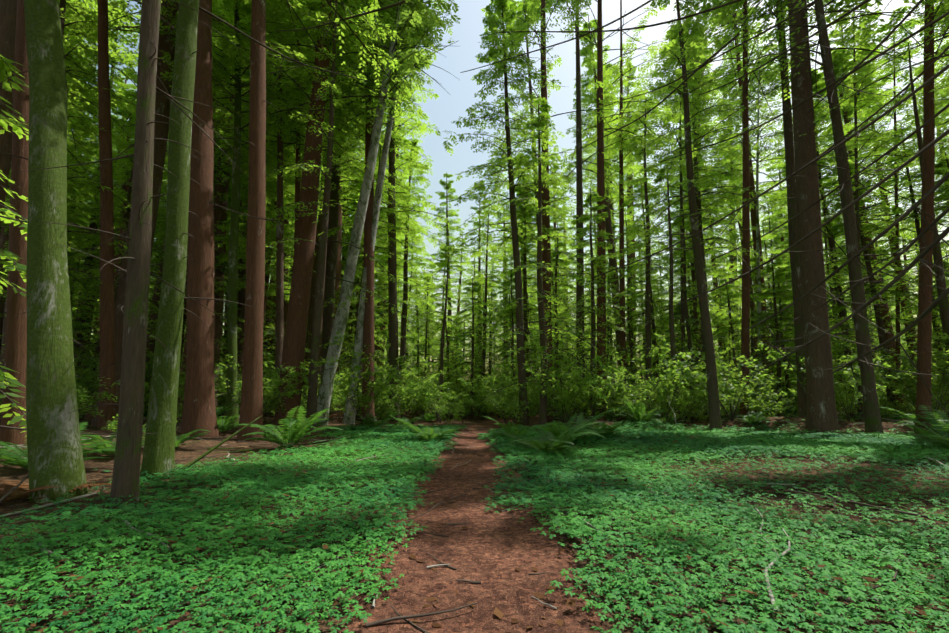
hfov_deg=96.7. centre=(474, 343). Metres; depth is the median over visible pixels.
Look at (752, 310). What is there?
hemlock
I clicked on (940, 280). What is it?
hemlock
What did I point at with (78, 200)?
conifer
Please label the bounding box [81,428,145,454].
fern
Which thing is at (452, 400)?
shrub
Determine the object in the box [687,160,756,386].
conifer
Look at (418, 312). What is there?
hemlock
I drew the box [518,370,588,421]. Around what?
shrub
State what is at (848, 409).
shrub
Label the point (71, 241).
redwood
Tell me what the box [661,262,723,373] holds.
hemlock
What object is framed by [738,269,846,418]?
hemlock
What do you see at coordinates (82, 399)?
shrub
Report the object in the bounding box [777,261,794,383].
hemlock
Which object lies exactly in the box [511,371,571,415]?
shrub
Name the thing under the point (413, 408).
shrub
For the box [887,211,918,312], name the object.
conifer
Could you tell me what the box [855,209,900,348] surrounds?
conifer
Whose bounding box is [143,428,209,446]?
fern
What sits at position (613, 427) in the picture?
fern
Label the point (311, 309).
conifer
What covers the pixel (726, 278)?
conifer
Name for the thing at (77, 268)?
hemlock
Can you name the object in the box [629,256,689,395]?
hemlock
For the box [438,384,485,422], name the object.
shrub
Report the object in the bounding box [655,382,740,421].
shrub
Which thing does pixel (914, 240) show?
dead limbs
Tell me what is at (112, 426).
shrub
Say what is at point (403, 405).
shrub
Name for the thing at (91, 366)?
shrub
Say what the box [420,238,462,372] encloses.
conifer
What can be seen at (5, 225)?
hemlock
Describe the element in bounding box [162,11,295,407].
tree
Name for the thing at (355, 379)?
shrub
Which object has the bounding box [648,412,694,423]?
fern
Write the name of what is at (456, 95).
sky
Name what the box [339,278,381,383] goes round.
hemlock
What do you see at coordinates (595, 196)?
hemlock
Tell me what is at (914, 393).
shrub
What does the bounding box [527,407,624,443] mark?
fern
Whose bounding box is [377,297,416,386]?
hemlock
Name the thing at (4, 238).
tree
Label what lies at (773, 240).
conifer
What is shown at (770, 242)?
hemlock
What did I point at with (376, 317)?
conifer
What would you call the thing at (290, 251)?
redwood
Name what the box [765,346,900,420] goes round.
shrub
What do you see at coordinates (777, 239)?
conifer
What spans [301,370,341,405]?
shrub
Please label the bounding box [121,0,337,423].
tree
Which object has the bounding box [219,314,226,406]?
hemlock
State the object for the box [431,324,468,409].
hemlock
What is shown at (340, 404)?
shrub
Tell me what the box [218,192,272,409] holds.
redwood
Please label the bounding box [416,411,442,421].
fern
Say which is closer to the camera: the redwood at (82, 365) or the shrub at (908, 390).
the shrub at (908, 390)
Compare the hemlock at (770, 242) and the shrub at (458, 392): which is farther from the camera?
the hemlock at (770, 242)
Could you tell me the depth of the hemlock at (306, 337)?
31.06 m
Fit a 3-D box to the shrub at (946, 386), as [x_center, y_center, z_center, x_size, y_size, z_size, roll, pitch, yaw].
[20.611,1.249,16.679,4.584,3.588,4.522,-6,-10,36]
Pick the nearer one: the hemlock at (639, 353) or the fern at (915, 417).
the fern at (915, 417)
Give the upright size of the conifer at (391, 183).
32.486 m
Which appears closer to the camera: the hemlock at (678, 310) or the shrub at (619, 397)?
the shrub at (619, 397)
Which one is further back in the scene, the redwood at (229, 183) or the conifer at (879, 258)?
the conifer at (879, 258)
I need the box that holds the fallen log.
[697,416,797,420]
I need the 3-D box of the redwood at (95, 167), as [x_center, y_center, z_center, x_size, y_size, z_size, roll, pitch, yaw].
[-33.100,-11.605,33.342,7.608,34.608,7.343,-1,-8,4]
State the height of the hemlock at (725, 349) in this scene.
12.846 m
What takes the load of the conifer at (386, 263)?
on the ground at (191, 451)
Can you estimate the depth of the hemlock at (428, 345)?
50.80 m
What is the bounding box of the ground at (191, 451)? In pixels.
[0,407,948,632]
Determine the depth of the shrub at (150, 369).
22.31 m
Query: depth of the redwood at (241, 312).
28.22 m
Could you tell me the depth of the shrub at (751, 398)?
23.24 m
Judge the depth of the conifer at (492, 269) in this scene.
74.73 m
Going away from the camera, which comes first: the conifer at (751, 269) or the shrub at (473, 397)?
the shrub at (473, 397)
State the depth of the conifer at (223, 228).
24.05 m
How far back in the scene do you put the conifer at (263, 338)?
41.40 m
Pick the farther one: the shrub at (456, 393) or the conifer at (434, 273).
the conifer at (434, 273)
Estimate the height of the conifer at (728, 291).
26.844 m
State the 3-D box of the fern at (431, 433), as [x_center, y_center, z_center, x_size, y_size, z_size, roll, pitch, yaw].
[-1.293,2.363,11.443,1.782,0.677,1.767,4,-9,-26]
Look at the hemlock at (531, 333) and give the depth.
47.96 m
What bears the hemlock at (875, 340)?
on the ground at (191, 451)
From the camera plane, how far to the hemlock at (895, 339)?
41.51 m
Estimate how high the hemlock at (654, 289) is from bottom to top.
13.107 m
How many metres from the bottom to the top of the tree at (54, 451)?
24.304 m
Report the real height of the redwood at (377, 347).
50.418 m
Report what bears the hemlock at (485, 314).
on the ground at (191, 451)
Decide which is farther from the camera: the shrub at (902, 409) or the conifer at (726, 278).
the conifer at (726, 278)
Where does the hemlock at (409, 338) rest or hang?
on the ground at (191, 451)
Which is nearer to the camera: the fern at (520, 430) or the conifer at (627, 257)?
the fern at (520, 430)
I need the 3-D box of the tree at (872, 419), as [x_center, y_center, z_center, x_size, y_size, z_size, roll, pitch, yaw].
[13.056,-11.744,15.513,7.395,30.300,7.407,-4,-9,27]
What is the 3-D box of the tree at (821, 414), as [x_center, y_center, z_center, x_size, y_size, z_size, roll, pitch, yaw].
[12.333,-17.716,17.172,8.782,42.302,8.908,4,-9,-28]
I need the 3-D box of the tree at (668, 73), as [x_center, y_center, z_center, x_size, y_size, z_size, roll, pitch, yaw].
[13.226,-8.445,27.753,8.700,27.301,7.709,0,-8,1]
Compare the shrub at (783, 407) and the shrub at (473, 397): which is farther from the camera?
the shrub at (473, 397)
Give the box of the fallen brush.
[0,397,908,516]
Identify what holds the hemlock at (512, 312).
on the ground at (191, 451)
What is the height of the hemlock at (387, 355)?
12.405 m
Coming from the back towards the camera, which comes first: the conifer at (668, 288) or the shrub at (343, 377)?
the conifer at (668, 288)
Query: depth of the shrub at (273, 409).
17.64 m
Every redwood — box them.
[0,0,16,227]
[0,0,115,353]
[0,0,138,234]
[0,91,82,354]
[4,174,79,214]
[63,0,276,426]
[65,0,244,418]
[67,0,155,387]
[67,7,97,275]
[67,111,75,130]
[67,112,98,299]
[68,92,163,301]
[69,107,111,300]
[70,1,97,153]
[70,68,152,271]
[77,114,116,410]
[112,0,275,419]
[114,119,230,412]
[153,120,241,268]
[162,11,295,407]
[168,8,322,415]
[213,69,294,215]
[213,90,243,267]
[213,131,241,295]
[217,0,422,429]
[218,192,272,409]
[245,0,416,414]
[263,47,320,374]
[263,193,275,335]
[265,38,317,334]
[268,162,316,279]
[285,44,397,411]
[290,173,347,326]
[317,111,378,408]
[340,215,388,335]
[341,144,386,282]
[350,52,435,409]
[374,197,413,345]
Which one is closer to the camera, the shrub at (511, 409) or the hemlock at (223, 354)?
the shrub at (511, 409)
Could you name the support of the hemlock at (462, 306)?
on the ground at (191, 451)
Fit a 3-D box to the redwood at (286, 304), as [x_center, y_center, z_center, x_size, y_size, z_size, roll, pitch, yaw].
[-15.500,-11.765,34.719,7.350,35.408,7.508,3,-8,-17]
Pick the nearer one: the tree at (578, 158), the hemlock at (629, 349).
the tree at (578, 158)
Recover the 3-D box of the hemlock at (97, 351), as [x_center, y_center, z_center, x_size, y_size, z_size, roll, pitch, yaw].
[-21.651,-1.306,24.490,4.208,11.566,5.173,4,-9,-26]
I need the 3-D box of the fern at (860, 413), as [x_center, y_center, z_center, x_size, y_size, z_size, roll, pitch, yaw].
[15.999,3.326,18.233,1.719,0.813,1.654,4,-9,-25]
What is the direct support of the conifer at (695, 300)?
on the ground at (191, 451)
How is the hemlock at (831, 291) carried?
on the ground at (191, 451)
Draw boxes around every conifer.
[0,0,139,400]
[4,0,124,245]
[8,22,88,252]
[67,48,99,268]
[67,57,168,404]
[67,144,80,203]
[67,187,95,320]
[69,221,99,332]
[81,154,166,293]
[92,296,99,355]
[126,22,248,373]
[213,71,294,297]
[214,65,292,360]
[221,312,270,354]
[224,120,315,335]
[242,100,294,255]
[271,0,387,413]
[327,29,463,420]
[341,175,388,410]
[341,192,399,344]
[352,147,433,335]
[374,138,439,416]
[374,232,421,408]
[377,163,425,354]
[386,221,434,371]
[409,276,437,360]
[414,266,437,358]
[415,264,440,389]
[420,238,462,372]
[422,172,476,406]
[439,234,475,385]
[440,0,579,424]
[456,180,503,411]
[463,246,481,341]
[474,246,508,372]
[477,0,617,385]
[484,181,569,379]
[487,155,567,416]
[487,198,533,374]
[492,155,558,409]
[531,170,575,340]
[532,196,586,370]
[553,190,576,353]
[565,16,659,400]
[573,63,654,366]
[584,204,612,335]
[584,216,645,381]
[590,60,665,372]
[606,196,662,378]
[627,260,669,364]
[636,247,657,331]
[638,27,767,414]
[652,145,741,413]
[656,33,751,376]
[659,261,685,344]
[663,175,737,320]
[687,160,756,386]
[698,0,787,414]
[701,78,787,409]
[707,233,738,341]
[709,126,790,386]
[714,257,740,341]
[726,238,778,361]
[737,216,767,309]
[752,142,826,380]
[763,68,940,420]
[763,204,788,324]
[763,208,835,335]
[766,192,840,343]
[813,46,948,419]
[816,8,910,383]
[820,170,853,370]
[823,211,877,348]
[823,237,851,327]
[850,247,906,344]
[852,72,948,375]
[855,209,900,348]
[872,230,894,309]
[878,30,948,214]
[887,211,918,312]
[892,218,934,323]
[895,212,946,377]
[903,0,948,158]
[912,85,948,271]
[934,44,948,260]
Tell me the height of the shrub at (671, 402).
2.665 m
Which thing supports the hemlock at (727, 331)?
on the ground at (191, 451)
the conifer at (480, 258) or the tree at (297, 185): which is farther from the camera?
the conifer at (480, 258)
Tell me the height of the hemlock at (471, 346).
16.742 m
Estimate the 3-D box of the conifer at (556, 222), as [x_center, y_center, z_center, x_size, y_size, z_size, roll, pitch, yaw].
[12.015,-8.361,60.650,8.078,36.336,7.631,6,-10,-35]
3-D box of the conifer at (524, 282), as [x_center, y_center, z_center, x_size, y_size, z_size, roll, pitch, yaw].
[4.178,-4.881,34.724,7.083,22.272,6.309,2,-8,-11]
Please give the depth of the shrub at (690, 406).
22.18 m
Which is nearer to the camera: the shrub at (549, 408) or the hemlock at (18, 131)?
the hemlock at (18, 131)
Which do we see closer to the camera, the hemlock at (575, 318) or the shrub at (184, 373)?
the shrub at (184, 373)
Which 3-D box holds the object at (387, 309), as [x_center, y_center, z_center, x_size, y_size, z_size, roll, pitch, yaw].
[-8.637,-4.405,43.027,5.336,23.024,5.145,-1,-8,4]
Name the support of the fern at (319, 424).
on the ground at (191, 451)
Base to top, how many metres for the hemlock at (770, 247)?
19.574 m
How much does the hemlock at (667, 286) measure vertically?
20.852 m
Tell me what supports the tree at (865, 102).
on the ground at (191, 451)
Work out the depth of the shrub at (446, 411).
18.45 m
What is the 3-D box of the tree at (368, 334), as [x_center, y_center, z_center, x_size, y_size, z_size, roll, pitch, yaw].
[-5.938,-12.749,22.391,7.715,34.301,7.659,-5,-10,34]
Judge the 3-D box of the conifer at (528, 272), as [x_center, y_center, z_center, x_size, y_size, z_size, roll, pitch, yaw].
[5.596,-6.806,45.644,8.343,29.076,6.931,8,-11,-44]
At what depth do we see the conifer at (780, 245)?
52.22 m
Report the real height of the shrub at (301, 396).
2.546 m
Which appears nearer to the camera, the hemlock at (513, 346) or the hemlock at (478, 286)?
the hemlock at (478, 286)
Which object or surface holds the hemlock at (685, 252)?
on the ground at (191, 451)
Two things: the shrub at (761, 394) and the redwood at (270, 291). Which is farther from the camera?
the redwood at (270, 291)
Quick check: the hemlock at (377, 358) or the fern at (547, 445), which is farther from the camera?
the hemlock at (377, 358)
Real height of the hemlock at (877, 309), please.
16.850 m
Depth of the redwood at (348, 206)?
45.41 m
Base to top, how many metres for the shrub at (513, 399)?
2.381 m
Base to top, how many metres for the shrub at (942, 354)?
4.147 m
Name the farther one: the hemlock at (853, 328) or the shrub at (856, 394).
the hemlock at (853, 328)
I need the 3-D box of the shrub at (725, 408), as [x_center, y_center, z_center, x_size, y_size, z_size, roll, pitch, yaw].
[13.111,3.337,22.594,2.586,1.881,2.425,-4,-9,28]
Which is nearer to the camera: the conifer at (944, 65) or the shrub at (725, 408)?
the shrub at (725, 408)
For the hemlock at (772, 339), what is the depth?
38.69 m
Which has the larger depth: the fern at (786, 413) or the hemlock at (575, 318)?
the hemlock at (575, 318)
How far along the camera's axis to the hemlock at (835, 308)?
23.75 m
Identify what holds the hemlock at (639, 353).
on the ground at (191, 451)
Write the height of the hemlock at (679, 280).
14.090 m
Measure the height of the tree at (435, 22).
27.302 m
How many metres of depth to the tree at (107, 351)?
13.35 m
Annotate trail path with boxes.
[338,415,609,632]
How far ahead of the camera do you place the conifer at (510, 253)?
35.31 m
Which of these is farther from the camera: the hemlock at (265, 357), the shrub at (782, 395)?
the hemlock at (265, 357)
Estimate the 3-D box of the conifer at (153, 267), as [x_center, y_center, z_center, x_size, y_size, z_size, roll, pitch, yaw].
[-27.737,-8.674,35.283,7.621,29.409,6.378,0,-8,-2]
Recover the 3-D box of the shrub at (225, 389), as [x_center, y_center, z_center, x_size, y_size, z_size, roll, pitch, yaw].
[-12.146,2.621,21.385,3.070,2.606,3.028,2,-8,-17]
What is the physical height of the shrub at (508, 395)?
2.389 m
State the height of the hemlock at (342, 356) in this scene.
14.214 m
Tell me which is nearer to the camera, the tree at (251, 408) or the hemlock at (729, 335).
the tree at (251, 408)
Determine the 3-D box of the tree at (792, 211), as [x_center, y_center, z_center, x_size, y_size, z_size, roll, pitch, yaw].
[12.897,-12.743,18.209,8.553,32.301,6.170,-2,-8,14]
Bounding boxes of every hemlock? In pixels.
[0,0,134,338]
[0,55,67,435]
[0,164,93,423]
[0,167,68,297]
[67,52,186,338]
[69,140,164,402]
[69,255,96,374]
[72,228,118,415]
[80,304,99,382]
[146,157,226,371]
[148,260,156,320]
[181,208,244,390]
[218,321,226,406]
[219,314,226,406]
[237,224,320,383]
[263,276,307,385]
[263,331,273,413]
[265,0,409,430]
[268,301,309,383]
[324,139,412,420]
[334,233,387,380]
[339,235,386,369]
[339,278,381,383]
[339,329,353,375]
[374,324,386,386]
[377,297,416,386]
[384,325,388,378]
[398,283,420,403]
[399,269,437,386]
[403,244,476,417]
[405,267,444,413]
[409,311,427,374]
[412,318,438,377]
[413,306,445,387]
[414,276,440,406]
[419,278,468,415]
[426,315,455,371]
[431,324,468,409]
[432,309,457,389]
[436,278,494,418]
[436,327,458,409]
[443,196,516,411]
[443,318,468,393]
[454,305,474,387]
[455,270,498,411]
[460,316,491,409]
[461,270,508,412]
[463,277,509,412]
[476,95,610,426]
[486,293,501,375]
[486,323,508,389]
[490,272,538,415]
[491,267,532,377]
[497,296,516,379]
[513,223,589,420]
[516,291,540,386]
[517,306,540,384]
[530,301,564,385]
[532,255,588,408]
[535,188,638,419]
[540,215,617,418]
[560,320,573,409]
[563,259,616,392]
[568,263,619,402]
[571,289,588,366]
[584,271,634,405]
[596,98,684,423]
[606,303,637,371]
[609,322,643,388]
[611,283,662,395]
[612,0,768,432]
[613,221,677,377]
[616,171,690,416]
[625,165,737,422]
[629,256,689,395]
[634,323,644,380]
[635,206,738,422]
[639,276,668,388]
[640,242,679,376]
[653,302,702,397]
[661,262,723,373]
[663,229,732,368]
[665,258,726,414]
[711,267,756,395]
[711,278,740,386]
[711,291,739,376]
[712,284,751,414]
[714,277,741,412]
[722,240,786,415]
[727,284,750,370]
[731,257,835,416]
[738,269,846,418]
[752,211,915,416]
[752,223,795,376]
[754,207,794,372]
[756,308,783,382]
[762,284,795,390]
[775,281,857,419]
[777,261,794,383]
[824,229,889,416]
[826,235,895,416]
[827,137,943,421]
[828,309,857,381]
[834,271,881,393]
[851,248,933,415]
[872,312,895,383]
[874,43,948,376]
[875,300,911,392]
[877,123,948,417]
[886,260,948,401]
[900,299,939,387]
[900,322,911,377]
[905,152,948,370]
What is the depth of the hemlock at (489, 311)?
41.55 m
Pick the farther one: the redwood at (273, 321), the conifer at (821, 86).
the redwood at (273, 321)
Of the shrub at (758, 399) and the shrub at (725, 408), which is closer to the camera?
the shrub at (758, 399)
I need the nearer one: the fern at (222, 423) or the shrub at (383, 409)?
the fern at (222, 423)
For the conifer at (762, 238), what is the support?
on the ground at (191, 451)
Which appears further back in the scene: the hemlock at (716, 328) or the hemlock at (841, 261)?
the hemlock at (716, 328)
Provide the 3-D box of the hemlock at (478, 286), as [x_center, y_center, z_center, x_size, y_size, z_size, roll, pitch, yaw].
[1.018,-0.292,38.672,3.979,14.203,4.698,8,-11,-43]
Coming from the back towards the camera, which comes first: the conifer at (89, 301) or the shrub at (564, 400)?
the conifer at (89, 301)
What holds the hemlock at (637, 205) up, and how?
on the ground at (191, 451)
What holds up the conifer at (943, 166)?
on the ground at (191, 451)
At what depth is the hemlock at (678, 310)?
29.34 m
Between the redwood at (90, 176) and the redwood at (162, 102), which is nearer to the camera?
the redwood at (162, 102)
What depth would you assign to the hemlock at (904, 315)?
32.87 m
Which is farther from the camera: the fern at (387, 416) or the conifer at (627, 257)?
the conifer at (627, 257)
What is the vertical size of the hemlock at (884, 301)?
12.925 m
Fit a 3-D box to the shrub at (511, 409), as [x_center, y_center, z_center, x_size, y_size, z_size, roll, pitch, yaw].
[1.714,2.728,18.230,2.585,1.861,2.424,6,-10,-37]
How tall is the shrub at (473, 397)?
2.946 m
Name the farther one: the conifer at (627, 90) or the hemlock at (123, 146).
the conifer at (627, 90)
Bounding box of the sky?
[70,0,948,382]
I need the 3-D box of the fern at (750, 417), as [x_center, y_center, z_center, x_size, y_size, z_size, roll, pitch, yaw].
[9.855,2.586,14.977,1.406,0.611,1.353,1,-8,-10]
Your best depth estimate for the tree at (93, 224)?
33.47 m
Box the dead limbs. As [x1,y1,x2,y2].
[0,0,948,434]
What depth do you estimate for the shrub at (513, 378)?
27.27 m
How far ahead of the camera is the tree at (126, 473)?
4.91 m
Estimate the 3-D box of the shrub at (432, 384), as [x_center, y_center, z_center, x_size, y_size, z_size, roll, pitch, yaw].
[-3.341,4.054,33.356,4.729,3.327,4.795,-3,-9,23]
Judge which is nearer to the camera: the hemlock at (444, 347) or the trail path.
the trail path
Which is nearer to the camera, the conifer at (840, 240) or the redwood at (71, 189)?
the redwood at (71, 189)
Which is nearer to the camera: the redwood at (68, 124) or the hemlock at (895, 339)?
the redwood at (68, 124)
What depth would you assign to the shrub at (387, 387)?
29.31 m
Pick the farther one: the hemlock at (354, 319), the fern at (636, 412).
the hemlock at (354, 319)
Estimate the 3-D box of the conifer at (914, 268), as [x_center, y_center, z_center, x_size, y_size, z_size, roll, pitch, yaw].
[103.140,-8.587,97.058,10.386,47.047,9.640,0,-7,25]
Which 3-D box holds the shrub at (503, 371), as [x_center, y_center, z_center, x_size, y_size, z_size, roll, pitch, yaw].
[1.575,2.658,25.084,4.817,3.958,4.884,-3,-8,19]
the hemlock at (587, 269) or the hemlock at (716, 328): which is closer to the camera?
the hemlock at (587, 269)
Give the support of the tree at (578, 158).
on the ground at (191, 451)
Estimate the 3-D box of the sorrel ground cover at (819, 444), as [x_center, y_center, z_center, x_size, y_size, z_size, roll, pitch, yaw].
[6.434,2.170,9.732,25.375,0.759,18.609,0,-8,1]
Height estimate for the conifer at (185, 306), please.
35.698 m
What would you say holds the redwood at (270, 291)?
on the ground at (191, 451)
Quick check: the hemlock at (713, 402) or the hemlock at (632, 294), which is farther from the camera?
the hemlock at (632, 294)
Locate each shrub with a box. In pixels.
[0,368,119,417]
[74,356,149,409]
[74,357,99,414]
[101,414,177,446]
[144,375,215,430]
[145,355,182,392]
[178,352,274,410]
[214,354,321,424]
[214,369,268,412]
[218,371,239,404]
[225,363,307,411]
[231,355,343,420]
[240,392,317,415]
[264,385,307,405]
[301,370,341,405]
[303,361,385,422]
[303,366,380,401]
[319,330,423,425]
[331,377,381,410]
[332,395,346,416]
[345,368,415,405]
[357,388,401,419]
[374,357,454,422]
[374,366,438,418]
[374,397,401,419]
[388,391,432,417]
[399,372,444,415]
[404,373,449,412]
[404,383,455,414]
[430,398,469,424]
[434,376,477,415]
[434,392,459,417]
[437,384,469,417]
[438,378,468,410]
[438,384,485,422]
[441,392,469,418]
[456,366,508,418]
[458,352,535,420]
[463,366,536,419]
[467,374,526,417]
[479,382,536,423]
[483,380,539,421]
[487,387,538,424]
[494,383,540,420]
[495,379,530,421]
[502,370,563,415]
[506,335,628,424]
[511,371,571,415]
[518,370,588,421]
[531,352,640,420]
[548,371,617,422]
[571,365,633,414]
[583,382,649,422]
[589,397,624,420]
[599,363,664,423]
[604,366,706,423]
[608,384,663,408]
[625,369,686,422]
[632,345,736,423]
[635,334,792,420]
[654,388,704,422]
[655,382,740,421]
[661,397,702,418]
[678,362,749,417]
[681,403,725,422]
[699,389,739,417]
[720,374,782,415]
[731,378,797,416]
[734,374,797,416]
[735,365,796,416]
[735,372,792,413]
[756,373,795,415]
[762,337,876,416]
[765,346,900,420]
[773,379,862,412]
[782,375,851,410]
[837,389,879,415]
[838,331,948,416]
[840,386,885,417]
[844,379,902,403]
[852,354,948,414]
[859,389,915,421]
[875,373,948,418]
[878,396,915,419]
[931,339,948,387]
[931,374,948,416]
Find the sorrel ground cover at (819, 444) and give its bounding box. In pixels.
[0,414,948,632]
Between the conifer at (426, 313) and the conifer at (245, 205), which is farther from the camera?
the conifer at (426, 313)
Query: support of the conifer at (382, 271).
on the ground at (191, 451)
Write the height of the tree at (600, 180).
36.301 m
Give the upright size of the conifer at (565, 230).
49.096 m
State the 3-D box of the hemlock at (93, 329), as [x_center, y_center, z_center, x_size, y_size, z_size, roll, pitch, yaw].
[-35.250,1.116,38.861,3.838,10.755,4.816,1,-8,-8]
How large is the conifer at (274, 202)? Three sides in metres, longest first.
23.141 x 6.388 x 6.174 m
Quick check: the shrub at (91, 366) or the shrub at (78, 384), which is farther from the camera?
the shrub at (91, 366)
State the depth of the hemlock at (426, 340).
40.06 m
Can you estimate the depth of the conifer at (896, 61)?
23.05 m
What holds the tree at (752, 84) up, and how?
on the ground at (191, 451)
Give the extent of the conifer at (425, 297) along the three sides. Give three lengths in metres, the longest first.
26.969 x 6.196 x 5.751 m
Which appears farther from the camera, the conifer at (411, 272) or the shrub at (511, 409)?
the conifer at (411, 272)
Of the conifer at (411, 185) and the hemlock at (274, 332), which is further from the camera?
the conifer at (411, 185)
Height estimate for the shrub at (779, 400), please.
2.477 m
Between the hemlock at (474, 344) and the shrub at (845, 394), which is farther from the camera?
the hemlock at (474, 344)
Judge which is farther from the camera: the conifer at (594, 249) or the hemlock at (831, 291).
the conifer at (594, 249)
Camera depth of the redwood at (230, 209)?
32.56 m
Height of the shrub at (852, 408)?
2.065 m
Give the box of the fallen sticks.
[38,416,948,632]
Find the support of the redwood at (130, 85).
on the ground at (191, 451)
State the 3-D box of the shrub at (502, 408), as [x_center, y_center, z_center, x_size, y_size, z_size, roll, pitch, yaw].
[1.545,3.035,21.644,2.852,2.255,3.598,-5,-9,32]
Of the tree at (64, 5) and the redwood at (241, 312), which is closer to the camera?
the tree at (64, 5)
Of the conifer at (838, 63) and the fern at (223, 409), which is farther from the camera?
the conifer at (838, 63)
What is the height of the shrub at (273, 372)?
2.721 m
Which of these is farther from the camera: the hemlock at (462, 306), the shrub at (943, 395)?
the hemlock at (462, 306)
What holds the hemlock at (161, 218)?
on the ground at (191, 451)
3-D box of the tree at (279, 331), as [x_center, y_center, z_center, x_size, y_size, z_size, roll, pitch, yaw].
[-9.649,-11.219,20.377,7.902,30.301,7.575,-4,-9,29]
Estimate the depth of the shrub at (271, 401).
13.53 m
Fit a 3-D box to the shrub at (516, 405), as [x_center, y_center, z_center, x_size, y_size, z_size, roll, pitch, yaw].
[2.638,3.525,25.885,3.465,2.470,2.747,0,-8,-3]
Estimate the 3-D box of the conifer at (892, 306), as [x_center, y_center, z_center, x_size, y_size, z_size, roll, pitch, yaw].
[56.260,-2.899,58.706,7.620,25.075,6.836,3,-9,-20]
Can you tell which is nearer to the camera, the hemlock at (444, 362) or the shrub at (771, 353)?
the shrub at (771, 353)
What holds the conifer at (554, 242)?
on the ground at (191, 451)
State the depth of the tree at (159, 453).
6.25 m
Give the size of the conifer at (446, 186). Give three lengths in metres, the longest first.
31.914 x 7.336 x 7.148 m
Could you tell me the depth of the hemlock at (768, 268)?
21.10 m
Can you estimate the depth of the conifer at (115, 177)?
30.80 m
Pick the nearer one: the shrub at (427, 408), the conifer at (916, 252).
the shrub at (427, 408)
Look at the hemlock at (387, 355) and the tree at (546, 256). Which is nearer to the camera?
the tree at (546, 256)
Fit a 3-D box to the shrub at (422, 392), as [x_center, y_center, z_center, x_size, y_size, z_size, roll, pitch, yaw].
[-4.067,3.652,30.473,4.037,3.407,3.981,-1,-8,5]
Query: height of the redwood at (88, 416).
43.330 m
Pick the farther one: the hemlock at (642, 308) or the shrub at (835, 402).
the hemlock at (642, 308)
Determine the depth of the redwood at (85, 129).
31.75 m
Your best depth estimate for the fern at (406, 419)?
19.68 m
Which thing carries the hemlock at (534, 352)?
on the ground at (191, 451)
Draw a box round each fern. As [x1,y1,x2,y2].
[0,422,115,468]
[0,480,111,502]
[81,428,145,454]
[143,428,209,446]
[176,401,239,422]
[215,414,239,431]
[236,406,341,447]
[301,416,333,426]
[347,412,389,427]
[374,409,399,419]
[389,415,418,424]
[392,418,467,441]
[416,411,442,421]
[482,416,538,435]
[496,422,607,454]
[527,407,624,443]
[554,408,575,421]
[565,416,641,435]
[616,401,666,422]
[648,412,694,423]
[721,412,741,420]
[735,408,773,423]
[762,409,797,416]
[837,411,863,421]
[856,413,914,421]
[881,407,948,432]
[890,405,948,448]
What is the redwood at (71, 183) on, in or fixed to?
on the ground at (191, 451)
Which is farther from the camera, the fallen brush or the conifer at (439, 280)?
the conifer at (439, 280)
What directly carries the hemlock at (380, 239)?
on the ground at (191, 451)
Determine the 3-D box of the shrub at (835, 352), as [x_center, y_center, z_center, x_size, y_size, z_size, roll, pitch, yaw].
[15.140,1.851,17.825,4.821,3.615,4.755,0,-8,-4]
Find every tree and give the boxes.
[0,0,79,449]
[0,0,88,502]
[12,0,251,505]
[71,0,229,429]
[110,0,405,480]
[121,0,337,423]
[159,0,379,441]
[180,0,271,436]
[212,0,360,413]
[213,0,371,418]
[289,0,453,423]
[296,0,458,425]
[314,0,474,423]
[468,0,640,422]
[533,0,668,418]
[561,0,683,420]
[562,0,692,420]
[610,23,757,398]
[649,0,788,417]
[664,0,865,433]
[667,0,869,417]
[701,40,834,417]
[714,0,948,435]
[771,2,948,421]
[795,0,948,284]
[808,0,948,434]
[822,6,948,422]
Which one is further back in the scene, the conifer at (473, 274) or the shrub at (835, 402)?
the conifer at (473, 274)
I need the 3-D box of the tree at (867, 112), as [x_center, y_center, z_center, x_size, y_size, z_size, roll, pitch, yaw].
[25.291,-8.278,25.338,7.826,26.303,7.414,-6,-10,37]
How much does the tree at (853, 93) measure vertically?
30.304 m
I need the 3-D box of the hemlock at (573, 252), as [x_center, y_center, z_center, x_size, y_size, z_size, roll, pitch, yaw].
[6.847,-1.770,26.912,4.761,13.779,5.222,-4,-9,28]
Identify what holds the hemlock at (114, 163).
on the ground at (191, 451)
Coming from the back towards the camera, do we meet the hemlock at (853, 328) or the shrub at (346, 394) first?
the hemlock at (853, 328)
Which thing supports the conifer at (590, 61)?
on the ground at (191, 451)
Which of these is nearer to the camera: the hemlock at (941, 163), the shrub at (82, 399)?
the shrub at (82, 399)
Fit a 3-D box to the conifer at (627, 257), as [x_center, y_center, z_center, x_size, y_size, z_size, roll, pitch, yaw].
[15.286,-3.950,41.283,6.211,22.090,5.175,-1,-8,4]
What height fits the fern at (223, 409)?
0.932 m
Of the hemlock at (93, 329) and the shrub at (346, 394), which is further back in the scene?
the hemlock at (93, 329)
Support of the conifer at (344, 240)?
on the ground at (191, 451)
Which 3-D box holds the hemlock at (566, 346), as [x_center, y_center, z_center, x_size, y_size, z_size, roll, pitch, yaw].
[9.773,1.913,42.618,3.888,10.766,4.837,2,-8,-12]
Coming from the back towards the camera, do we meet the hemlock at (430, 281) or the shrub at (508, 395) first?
the hemlock at (430, 281)
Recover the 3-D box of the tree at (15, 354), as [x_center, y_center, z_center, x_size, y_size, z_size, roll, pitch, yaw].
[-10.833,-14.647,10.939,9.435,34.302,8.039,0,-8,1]
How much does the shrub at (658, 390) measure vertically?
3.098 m
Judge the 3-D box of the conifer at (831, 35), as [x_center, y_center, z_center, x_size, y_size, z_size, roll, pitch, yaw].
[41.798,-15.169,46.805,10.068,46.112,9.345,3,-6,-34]
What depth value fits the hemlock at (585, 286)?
34.09 m

